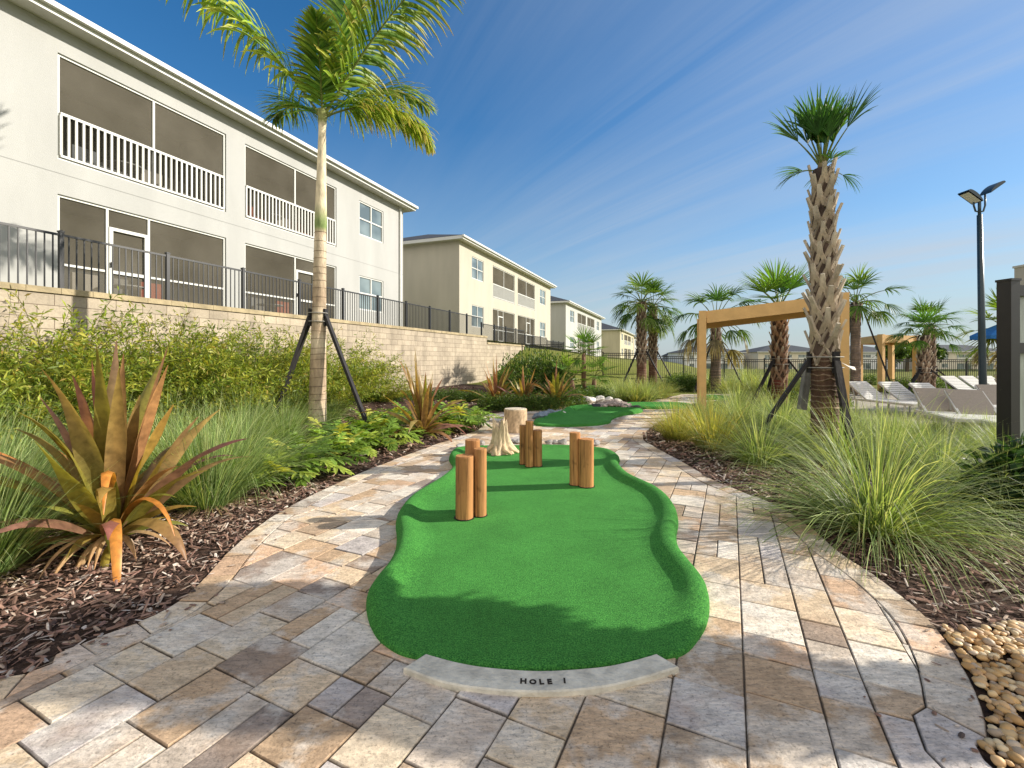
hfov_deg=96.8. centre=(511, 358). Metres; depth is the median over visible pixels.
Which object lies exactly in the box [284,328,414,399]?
feathery shrub
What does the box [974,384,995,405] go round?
sun lounger
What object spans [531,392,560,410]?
shrub
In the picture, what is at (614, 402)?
gravel pile
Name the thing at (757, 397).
fountain grass
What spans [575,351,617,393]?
young fan palm
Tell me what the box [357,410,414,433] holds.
philodendron
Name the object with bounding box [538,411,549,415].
rock
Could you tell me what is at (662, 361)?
palm brace
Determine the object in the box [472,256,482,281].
window
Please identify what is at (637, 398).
fountain grass
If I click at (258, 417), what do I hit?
fountain grass
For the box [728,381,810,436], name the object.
fountain grass
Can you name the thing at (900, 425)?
fountain grass
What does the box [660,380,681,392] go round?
fountain grass
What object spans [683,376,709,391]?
shrub
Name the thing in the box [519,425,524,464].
log post
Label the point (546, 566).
putting green
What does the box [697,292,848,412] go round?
pergola
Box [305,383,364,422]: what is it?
fountain grass
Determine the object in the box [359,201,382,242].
window
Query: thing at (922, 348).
cabbage palm
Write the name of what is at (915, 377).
palm brace
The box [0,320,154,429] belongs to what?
feathery shrub
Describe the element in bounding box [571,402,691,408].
putting green
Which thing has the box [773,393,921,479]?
fountain grass
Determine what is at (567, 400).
shrub
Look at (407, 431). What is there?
philodendron
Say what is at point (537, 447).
log post
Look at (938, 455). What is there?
fountain grass
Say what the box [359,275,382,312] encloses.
window
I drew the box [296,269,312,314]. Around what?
screen door
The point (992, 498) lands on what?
fountain grass
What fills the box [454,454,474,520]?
log post
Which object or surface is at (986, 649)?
river pebbles
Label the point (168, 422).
fountain grass
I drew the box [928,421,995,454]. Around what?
fountain grass
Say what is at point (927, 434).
fountain grass
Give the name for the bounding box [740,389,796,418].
fountain grass
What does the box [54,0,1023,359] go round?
sky
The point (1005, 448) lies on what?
dark shrub
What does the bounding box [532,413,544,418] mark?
rock
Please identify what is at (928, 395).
sun lounger
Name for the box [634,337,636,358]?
row house
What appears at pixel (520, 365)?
round shrub
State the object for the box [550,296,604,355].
row house
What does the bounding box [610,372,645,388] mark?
fountain grass
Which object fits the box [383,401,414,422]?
philodendron
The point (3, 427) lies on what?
fountain grass
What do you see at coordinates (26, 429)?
fountain grass
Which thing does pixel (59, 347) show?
feathery shrub
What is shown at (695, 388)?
palm brace
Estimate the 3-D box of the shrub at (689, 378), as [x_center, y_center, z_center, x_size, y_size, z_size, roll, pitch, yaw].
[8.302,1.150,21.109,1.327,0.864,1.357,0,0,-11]
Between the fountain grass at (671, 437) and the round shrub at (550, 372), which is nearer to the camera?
the fountain grass at (671, 437)
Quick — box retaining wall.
[0,281,524,390]
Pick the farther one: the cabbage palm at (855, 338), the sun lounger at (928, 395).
the cabbage palm at (855, 338)
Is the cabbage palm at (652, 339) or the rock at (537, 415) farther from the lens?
the cabbage palm at (652, 339)
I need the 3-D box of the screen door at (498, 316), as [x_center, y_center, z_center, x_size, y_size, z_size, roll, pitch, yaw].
[-0.798,-2.135,33.189,0.080,1.851,0.936,0,0,21]
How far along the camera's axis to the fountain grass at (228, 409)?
7.78 m
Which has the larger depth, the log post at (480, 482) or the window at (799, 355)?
the window at (799, 355)
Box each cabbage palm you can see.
[610,270,673,386]
[620,278,682,384]
[669,284,762,391]
[730,258,809,406]
[763,80,879,453]
[838,262,912,395]
[884,304,971,382]
[893,295,969,387]
[950,287,995,381]
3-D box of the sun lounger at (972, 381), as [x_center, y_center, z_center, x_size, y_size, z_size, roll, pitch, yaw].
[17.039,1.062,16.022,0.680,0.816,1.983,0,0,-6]
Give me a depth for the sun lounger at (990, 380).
16.74 m
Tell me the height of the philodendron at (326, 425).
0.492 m
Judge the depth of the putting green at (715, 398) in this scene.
17.16 m
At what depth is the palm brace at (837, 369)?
6.67 m
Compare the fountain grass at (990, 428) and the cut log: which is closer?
the fountain grass at (990, 428)
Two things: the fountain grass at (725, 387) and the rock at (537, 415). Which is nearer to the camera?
the rock at (537, 415)
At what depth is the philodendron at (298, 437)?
6.47 m
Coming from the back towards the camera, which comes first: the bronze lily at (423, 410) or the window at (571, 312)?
the window at (571, 312)
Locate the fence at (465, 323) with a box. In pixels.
[0,222,563,351]
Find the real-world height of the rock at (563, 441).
0.119 m
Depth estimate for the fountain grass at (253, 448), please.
5.26 m
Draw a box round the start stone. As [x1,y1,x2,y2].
[403,654,678,698]
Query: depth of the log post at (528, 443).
6.15 m
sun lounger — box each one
[849,381,929,417]
[878,382,942,415]
[908,383,995,414]
[913,388,994,433]
[940,376,975,389]
[943,389,995,435]
[958,376,978,388]
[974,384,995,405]
[977,376,995,384]
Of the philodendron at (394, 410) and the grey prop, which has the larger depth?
the philodendron at (394, 410)
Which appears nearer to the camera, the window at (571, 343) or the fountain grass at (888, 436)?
the fountain grass at (888, 436)
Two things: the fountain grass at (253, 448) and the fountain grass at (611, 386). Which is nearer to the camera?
the fountain grass at (253, 448)
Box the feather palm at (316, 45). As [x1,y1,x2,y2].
[159,0,465,431]
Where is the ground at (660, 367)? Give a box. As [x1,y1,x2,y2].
[469,348,994,398]
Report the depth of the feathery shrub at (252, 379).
9.13 m
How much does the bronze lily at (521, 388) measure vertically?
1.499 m
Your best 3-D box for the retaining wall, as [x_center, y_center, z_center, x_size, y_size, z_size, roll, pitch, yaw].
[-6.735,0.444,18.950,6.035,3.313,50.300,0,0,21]
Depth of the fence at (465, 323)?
11.52 m
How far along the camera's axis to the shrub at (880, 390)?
19.64 m
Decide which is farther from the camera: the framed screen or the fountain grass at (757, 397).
the fountain grass at (757, 397)
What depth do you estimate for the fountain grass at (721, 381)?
21.27 m
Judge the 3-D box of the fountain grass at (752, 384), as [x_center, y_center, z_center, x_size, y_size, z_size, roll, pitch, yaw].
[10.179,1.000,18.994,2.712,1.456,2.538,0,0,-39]
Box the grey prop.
[797,369,810,409]
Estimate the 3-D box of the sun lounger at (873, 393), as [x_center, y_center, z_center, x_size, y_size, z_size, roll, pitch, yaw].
[9.937,1.062,12.022,0.680,0.816,1.983,0,0,-6]
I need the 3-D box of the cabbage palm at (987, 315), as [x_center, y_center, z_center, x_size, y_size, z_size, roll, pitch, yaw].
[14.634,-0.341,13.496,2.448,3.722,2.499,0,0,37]
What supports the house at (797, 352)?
on the ground at (660, 367)
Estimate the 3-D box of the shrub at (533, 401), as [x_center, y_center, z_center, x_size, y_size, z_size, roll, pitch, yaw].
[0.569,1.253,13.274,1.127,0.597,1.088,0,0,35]
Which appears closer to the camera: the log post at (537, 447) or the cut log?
the log post at (537, 447)
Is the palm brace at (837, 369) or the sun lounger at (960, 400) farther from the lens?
the sun lounger at (960, 400)
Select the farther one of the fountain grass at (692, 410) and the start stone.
the fountain grass at (692, 410)
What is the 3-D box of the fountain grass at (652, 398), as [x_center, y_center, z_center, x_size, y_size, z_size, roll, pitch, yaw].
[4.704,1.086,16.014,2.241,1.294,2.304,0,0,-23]
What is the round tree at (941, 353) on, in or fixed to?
on the ground at (660, 367)
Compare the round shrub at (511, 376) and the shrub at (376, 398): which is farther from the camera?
the round shrub at (511, 376)
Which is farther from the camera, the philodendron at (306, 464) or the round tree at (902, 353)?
the round tree at (902, 353)
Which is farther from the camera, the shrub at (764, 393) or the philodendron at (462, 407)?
the shrub at (764, 393)
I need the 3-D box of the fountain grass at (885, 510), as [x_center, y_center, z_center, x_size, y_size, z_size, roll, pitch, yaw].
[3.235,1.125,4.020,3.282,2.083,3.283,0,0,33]
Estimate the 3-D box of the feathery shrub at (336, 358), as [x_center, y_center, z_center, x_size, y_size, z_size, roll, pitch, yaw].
[-5.342,0.160,10.695,4.813,2.473,5.127,0,0,-6]
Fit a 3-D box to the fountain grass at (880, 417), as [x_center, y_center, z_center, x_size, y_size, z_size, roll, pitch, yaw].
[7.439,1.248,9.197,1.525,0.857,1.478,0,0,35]
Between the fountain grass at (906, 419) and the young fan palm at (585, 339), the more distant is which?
the young fan palm at (585, 339)
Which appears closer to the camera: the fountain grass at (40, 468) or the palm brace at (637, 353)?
the fountain grass at (40, 468)
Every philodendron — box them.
[237,444,333,490]
[252,425,312,447]
[258,436,320,474]
[260,432,353,466]
[266,437,368,486]
[289,430,370,466]
[301,423,378,447]
[303,417,364,442]
[319,411,391,441]
[333,428,404,457]
[336,407,384,425]
[351,418,423,451]
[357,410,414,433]
[371,407,413,426]
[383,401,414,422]
[383,418,432,444]
[420,410,473,434]
[431,400,467,420]
[434,406,491,428]
[437,400,480,423]
[450,404,502,425]
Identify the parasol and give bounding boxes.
[969,325,995,340]
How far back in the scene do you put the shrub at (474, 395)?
15.63 m
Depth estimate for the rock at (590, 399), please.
14.66 m
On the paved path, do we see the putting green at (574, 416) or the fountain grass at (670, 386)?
the putting green at (574, 416)
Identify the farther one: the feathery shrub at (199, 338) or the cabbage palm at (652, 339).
the cabbage palm at (652, 339)
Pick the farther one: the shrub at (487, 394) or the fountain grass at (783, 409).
the shrub at (487, 394)
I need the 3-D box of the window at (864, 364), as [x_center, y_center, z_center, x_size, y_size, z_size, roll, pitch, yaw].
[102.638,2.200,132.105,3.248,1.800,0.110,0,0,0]
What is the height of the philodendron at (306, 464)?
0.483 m
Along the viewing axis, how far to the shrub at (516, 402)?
13.04 m
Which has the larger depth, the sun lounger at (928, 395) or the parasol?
the parasol
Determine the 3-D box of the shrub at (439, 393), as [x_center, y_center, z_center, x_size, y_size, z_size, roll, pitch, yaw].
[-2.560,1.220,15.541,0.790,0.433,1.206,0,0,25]
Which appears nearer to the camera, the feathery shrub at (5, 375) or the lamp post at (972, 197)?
the feathery shrub at (5, 375)
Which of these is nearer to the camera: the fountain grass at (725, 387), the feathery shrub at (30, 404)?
the feathery shrub at (30, 404)
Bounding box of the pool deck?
[810,389,990,461]
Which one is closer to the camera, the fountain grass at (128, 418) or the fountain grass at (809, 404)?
the fountain grass at (128, 418)
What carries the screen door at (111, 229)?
in the row house at (106, 136)
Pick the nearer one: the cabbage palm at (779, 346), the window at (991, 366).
the cabbage palm at (779, 346)
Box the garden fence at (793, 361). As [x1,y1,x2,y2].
[521,343,995,380]
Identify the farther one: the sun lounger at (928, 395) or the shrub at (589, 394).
the shrub at (589, 394)
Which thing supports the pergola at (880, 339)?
on the pool deck
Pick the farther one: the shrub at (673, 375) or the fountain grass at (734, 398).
the shrub at (673, 375)
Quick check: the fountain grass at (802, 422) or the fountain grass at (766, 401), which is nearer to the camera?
the fountain grass at (802, 422)
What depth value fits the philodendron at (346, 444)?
6.38 m
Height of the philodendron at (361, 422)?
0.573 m
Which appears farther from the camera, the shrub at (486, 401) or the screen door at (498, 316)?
the screen door at (498, 316)
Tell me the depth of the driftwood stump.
7.04 m
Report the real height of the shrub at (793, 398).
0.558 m
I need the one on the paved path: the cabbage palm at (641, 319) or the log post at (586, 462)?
the log post at (586, 462)
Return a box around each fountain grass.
[0,382,66,471]
[0,387,92,493]
[0,395,131,553]
[0,428,67,536]
[0,429,151,588]
[37,392,202,453]
[51,403,276,510]
[53,390,334,520]
[92,389,257,467]
[140,394,341,523]
[155,377,319,452]
[185,383,289,436]
[225,386,347,447]
[249,376,349,433]
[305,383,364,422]
[598,374,640,401]
[599,378,624,392]
[606,378,659,401]
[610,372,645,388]
[627,376,670,401]
[628,393,717,443]
[633,377,671,390]
[643,375,684,398]
[650,389,734,425]
[655,391,767,453]
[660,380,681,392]
[680,393,847,481]
[684,390,726,416]
[698,385,785,433]
[702,382,773,420]
[704,378,1023,616]
[706,371,735,390]
[712,375,749,393]
[714,377,755,404]
[722,367,759,391]
[725,365,770,383]
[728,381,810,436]
[732,385,792,409]
[733,370,770,394]
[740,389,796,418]
[741,374,787,393]
[764,392,886,444]
[765,376,810,397]
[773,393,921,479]
[781,394,851,420]
[835,400,988,471]
[841,406,907,448]
[848,394,889,430]
[854,401,928,433]
[856,413,1005,485]
[860,403,947,447]
[868,406,941,434]
[893,414,971,450]
[900,409,959,433]
[906,421,1023,532]
[927,407,995,437]
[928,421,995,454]
[945,405,995,438]
[945,410,995,462]
[946,408,995,446]
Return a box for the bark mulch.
[0,386,1023,767]
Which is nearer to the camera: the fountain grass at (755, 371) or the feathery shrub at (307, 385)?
the feathery shrub at (307, 385)
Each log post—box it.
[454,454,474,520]
[465,438,479,513]
[473,447,487,517]
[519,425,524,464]
[525,420,533,467]
[533,429,542,466]
[569,431,579,485]
[578,437,594,487]
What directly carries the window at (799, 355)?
in the house at (797, 352)
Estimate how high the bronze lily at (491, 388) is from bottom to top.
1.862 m
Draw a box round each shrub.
[0,286,235,422]
[0,288,255,414]
[0,316,138,447]
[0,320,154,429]
[0,323,131,425]
[0,331,198,451]
[0,341,239,448]
[0,360,54,430]
[0,371,28,393]
[2,322,280,409]
[10,303,304,411]
[15,320,296,432]
[31,322,309,430]
[50,310,340,398]
[140,322,372,402]
[156,316,390,396]
[158,342,339,425]
[206,337,347,408]
[211,316,402,403]
[244,345,389,420]
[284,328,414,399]
[284,353,405,411]
[360,366,429,402]
[363,392,384,401]
[392,389,412,401]
[432,388,447,400]
[436,387,467,400]
[448,389,474,401]
[465,389,484,402]
[471,392,488,403]
[473,394,502,411]
[489,391,517,411]
[490,364,518,394]
[497,351,535,393]
[501,394,531,410]
[514,347,549,393]
[515,391,548,411]
[529,348,560,391]
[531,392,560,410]
[539,351,576,392]
[548,391,574,408]
[563,390,588,405]
[570,386,595,401]
[586,386,607,397]
[596,385,615,395]
[662,376,684,391]
[664,372,684,386]
[669,374,693,391]
[679,375,696,390]
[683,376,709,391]
[758,389,770,405]
[788,390,810,407]
[863,373,876,384]
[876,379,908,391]
[886,377,915,393]
[936,377,951,388]
[942,430,1023,521]
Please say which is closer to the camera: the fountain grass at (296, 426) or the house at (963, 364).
the fountain grass at (296, 426)
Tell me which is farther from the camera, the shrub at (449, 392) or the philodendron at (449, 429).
the shrub at (449, 392)
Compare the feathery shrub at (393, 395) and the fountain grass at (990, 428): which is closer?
the fountain grass at (990, 428)
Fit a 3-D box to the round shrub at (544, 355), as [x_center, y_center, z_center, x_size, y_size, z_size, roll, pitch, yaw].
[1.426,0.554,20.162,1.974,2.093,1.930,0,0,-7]
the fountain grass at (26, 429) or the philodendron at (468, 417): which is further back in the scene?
the philodendron at (468, 417)
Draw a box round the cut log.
[504,407,526,432]
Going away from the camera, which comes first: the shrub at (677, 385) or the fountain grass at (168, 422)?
the fountain grass at (168, 422)
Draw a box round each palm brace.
[269,308,371,432]
[622,349,663,382]
[635,349,670,383]
[693,339,742,392]
[749,356,810,409]
[752,352,858,460]
[849,303,894,393]
[905,367,954,393]
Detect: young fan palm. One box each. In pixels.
[542,354,596,393]
[560,324,609,390]
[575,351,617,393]
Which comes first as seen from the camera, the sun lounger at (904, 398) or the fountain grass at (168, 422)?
the fountain grass at (168, 422)
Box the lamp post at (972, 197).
[958,181,1005,384]
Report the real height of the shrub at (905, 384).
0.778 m
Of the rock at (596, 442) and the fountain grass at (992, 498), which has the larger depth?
the rock at (596, 442)
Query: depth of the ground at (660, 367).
29.97 m
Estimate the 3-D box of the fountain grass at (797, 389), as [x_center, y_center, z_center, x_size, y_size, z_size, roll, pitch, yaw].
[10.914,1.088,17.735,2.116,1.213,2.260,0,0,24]
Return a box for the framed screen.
[995,278,1023,455]
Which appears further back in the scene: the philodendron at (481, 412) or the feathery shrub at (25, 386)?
the philodendron at (481, 412)
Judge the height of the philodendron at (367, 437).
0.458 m
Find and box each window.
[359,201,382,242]
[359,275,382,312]
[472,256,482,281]
[472,305,482,327]
[540,289,544,304]
[540,322,544,336]
[570,310,573,322]
[570,336,573,348]
[798,354,805,357]
[863,363,869,368]
[958,363,971,368]
[987,363,993,368]
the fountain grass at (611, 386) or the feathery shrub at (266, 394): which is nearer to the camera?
the feathery shrub at (266, 394)
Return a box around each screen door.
[109,227,147,297]
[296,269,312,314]
[498,316,502,340]
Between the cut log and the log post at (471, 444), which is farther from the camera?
the cut log
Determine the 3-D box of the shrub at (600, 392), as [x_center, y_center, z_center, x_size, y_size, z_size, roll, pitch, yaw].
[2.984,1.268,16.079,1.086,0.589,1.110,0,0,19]
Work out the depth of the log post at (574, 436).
5.26 m
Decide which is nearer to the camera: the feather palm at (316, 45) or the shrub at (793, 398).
the feather palm at (316, 45)
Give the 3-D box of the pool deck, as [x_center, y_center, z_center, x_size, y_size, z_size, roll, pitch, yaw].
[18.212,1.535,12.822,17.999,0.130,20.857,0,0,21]
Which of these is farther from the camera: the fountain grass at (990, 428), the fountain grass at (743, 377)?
the fountain grass at (743, 377)
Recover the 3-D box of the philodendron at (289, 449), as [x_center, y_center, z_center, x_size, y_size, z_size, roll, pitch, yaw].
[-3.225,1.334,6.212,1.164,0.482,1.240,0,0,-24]
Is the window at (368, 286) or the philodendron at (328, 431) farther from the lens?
the window at (368, 286)
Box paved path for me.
[0,394,991,767]
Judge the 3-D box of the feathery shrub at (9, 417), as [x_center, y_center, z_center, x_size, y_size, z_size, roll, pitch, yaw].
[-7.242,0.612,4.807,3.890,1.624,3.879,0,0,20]
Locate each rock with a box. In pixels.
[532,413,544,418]
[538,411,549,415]
[558,439,566,444]
[580,396,594,404]
[594,440,599,445]
[595,395,604,402]
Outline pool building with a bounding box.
[1012,264,1023,284]
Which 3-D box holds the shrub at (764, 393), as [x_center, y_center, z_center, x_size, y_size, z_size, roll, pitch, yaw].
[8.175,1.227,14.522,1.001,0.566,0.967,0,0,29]
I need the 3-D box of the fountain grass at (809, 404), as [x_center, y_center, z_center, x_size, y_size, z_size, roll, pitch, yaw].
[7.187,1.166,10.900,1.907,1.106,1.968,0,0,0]
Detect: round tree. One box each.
[872,344,911,362]
[900,344,911,371]
[936,343,948,362]
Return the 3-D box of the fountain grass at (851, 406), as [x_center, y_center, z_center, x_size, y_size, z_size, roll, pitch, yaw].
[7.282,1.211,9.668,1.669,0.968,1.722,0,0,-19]
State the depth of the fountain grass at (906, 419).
8.80 m
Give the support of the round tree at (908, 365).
on the ground at (660, 367)
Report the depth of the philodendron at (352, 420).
9.53 m
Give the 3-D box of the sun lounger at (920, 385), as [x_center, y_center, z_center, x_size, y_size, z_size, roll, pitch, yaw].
[10.994,1.062,11.222,0.680,0.816,1.983,0,0,-6]
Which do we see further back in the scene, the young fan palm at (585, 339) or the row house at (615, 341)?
the row house at (615, 341)
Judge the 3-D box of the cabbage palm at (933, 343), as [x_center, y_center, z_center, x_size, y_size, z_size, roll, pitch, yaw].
[17.931,-0.616,19.650,2.604,4.272,2.728,0,0,25]
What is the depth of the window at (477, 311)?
29.49 m
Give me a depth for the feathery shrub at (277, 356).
9.01 m
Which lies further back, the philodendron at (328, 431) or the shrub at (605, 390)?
the shrub at (605, 390)
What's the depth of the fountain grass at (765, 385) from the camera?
18.43 m
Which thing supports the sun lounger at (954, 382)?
on the pool deck
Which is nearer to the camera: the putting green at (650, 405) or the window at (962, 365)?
the putting green at (650, 405)
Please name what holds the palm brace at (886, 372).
attached to the cabbage palm at (855, 338)
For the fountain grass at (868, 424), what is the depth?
7.93 m
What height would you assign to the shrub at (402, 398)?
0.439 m
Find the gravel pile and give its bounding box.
[596,399,630,406]
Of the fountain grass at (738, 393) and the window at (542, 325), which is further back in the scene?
the window at (542, 325)
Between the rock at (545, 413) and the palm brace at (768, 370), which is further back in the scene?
the palm brace at (768, 370)
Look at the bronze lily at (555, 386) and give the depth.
13.99 m
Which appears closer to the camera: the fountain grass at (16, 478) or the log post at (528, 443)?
the fountain grass at (16, 478)
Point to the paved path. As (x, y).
(314, 570)
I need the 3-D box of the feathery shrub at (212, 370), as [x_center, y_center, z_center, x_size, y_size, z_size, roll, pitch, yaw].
[-6.822,0.338,7.817,4.983,2.086,4.997,0,0,-16]
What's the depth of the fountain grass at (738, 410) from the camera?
9.27 m
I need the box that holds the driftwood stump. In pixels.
[486,417,518,455]
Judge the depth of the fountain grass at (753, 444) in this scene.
6.41 m
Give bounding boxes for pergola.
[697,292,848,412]
[861,334,917,391]
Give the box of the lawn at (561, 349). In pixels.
[488,340,660,360]
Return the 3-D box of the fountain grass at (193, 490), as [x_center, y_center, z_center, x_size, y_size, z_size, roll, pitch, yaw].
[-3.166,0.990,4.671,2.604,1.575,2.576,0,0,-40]
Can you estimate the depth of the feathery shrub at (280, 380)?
8.54 m
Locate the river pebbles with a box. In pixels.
[941,620,1023,767]
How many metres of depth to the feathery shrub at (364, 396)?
10.99 m
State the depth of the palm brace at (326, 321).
8.49 m
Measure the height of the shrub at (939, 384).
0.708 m
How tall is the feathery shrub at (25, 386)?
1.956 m
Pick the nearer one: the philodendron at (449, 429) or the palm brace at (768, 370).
the philodendron at (449, 429)
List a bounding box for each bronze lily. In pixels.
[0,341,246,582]
[356,351,478,441]
[456,359,519,406]
[497,369,549,403]
[530,362,583,408]
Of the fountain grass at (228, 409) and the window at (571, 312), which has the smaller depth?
the fountain grass at (228, 409)
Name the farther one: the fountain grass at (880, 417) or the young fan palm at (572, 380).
the young fan palm at (572, 380)
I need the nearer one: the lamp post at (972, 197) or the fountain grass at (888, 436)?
the fountain grass at (888, 436)
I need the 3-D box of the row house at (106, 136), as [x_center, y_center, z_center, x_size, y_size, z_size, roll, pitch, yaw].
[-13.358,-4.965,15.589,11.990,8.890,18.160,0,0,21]
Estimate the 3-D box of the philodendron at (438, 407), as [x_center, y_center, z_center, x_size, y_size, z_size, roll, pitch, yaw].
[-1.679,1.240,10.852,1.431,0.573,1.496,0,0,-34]
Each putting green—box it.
[366,445,709,670]
[533,406,642,426]
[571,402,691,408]
[706,395,729,400]
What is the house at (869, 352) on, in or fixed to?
on the ground at (660, 367)
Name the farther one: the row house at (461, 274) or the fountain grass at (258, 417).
the row house at (461, 274)
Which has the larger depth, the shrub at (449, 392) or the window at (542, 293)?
the window at (542, 293)
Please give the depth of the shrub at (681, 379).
20.87 m
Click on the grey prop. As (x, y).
(804, 390)
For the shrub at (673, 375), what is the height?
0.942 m
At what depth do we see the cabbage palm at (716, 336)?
20.30 m
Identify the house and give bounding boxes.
[0,0,417,325]
[403,234,556,345]
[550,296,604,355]
[601,323,635,359]
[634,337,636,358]
[668,346,746,368]
[741,345,809,368]
[849,346,902,368]
[904,345,995,368]
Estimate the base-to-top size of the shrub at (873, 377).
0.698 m
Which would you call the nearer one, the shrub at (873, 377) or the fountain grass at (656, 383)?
the fountain grass at (656, 383)

